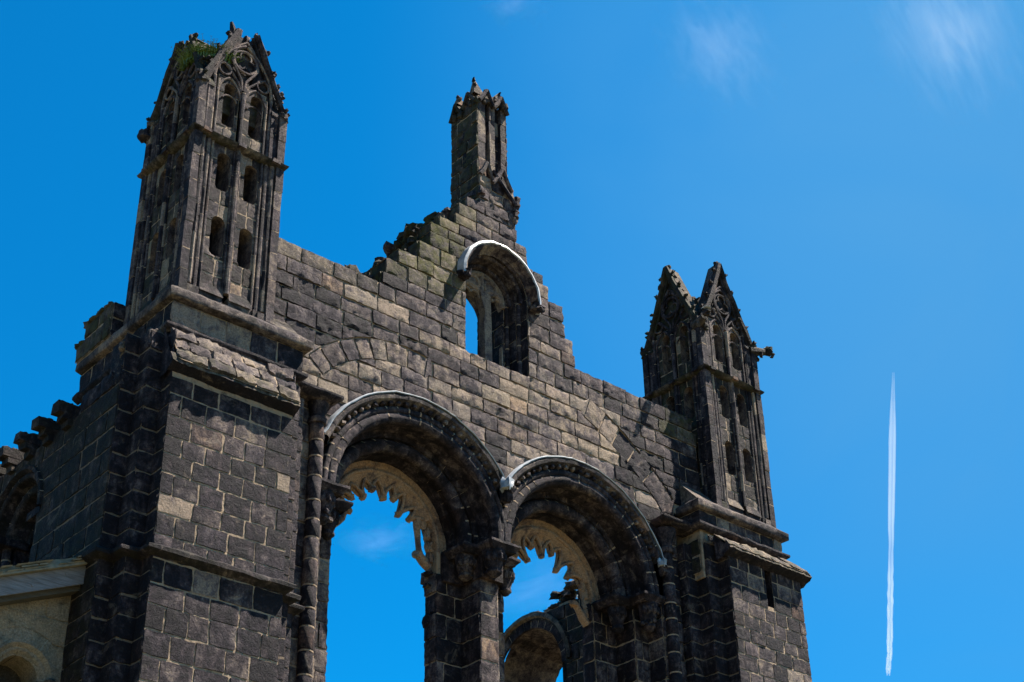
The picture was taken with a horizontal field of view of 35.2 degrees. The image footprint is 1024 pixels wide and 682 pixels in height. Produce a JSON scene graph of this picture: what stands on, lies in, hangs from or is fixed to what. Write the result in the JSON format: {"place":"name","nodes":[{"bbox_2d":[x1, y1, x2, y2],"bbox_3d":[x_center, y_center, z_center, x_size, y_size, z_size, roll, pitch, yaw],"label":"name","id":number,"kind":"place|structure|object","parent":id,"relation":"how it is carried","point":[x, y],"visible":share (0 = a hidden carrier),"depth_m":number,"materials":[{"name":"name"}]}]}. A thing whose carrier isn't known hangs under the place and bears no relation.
{"place":"outdoors","nodes":[
{"label":"outdoors","id":0,"kind":"place"},
{"bbox_2d":[0,0,1023,681],"label":"sky","id":1,"kind":"structure","parent":0,"point":[853,170],"materials":[{"name":"blue"}]},
{"bbox_3d":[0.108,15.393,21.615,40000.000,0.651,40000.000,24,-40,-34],"label":"ground","id":2,"kind":"structure","parent":0,"visible":0},
{"bbox_2d":[0,555,87,681],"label":"restored aisle","id":3,"kind":"object","parent":2,"relation":"on","point":[35,599],"visible":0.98,"depth_m":22.67,"materials":[{"name":"stone"}]},
{"bbox_2d":[0,627,62,681],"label":"arch","id":4,"kind":"structure","parent":3,"relation":"in","point":[36,658],"depth_m":22.58,"materials":[{"name":"stone"}]},
{"bbox_2d":[0,365,122,681],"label":"clerestory wall","id":5,"kind":"structure","parent":2,"relation":"on","point":[54,477],"depth_m":24.91,"materials":[{"name":"grey stone"}]},
{"bbox_2d":[0,465,43,566],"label":"clerestory window","id":6,"kind":"structure","parent":5,"relation":"in","point":[21,500],"depth_m":26.54,"materials":[{"name":"black stone"}]},
{"bbox_2d":[72,21,811,681],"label":"ruined abbey front","id":7,"kind":"object","parent":2,"relation":"on","point":[280,401],"visible":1,"depth_m":29.00,"materials":[{"name":"grey stone"}]},
{"bbox_2d":[171,33,244,70],"bbox_3d":[-5.527,-5.022,29.264,1.396,0.349,1.339,24,-40,-34],"label":"fern clump","id":8,"kind":"object","parent":7,"relation":"on","point":[185,59],"visible":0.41,"depth_m":28.93,"materials":[{"name":"green plant"}]},
{"bbox_2d":[322,391,507,570],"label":"arch","id":9,"kind":"structure","parent":7,"relation":"in","point":[438,470],"depth_m":29.15,"materials":[{"name":"grey stone"}]},
{"bbox_2d":[456,240,544,375],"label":"gable window","id":10,"kind":"structure","parent":7,"relation":"in","point":[494,290],"depth_m":32.21,"materials":[{"name":"grey stone"}]},
{"bbox_2d":[501,456,663,626],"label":"arch","id":11,"kind":"structure","parent":7,"relation":"in","point":[577,513],"depth_m":31.37,"materials":[{"name":"grey stone"}]},
{"bbox_2d":[503,580,583,681],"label":"ruined nave wall","id":12,"kind":"structure","parent":2,"relation":"on","point":[546,645],"depth_m":35.81,"materials":[{"name":"grey stone"}]}
]}

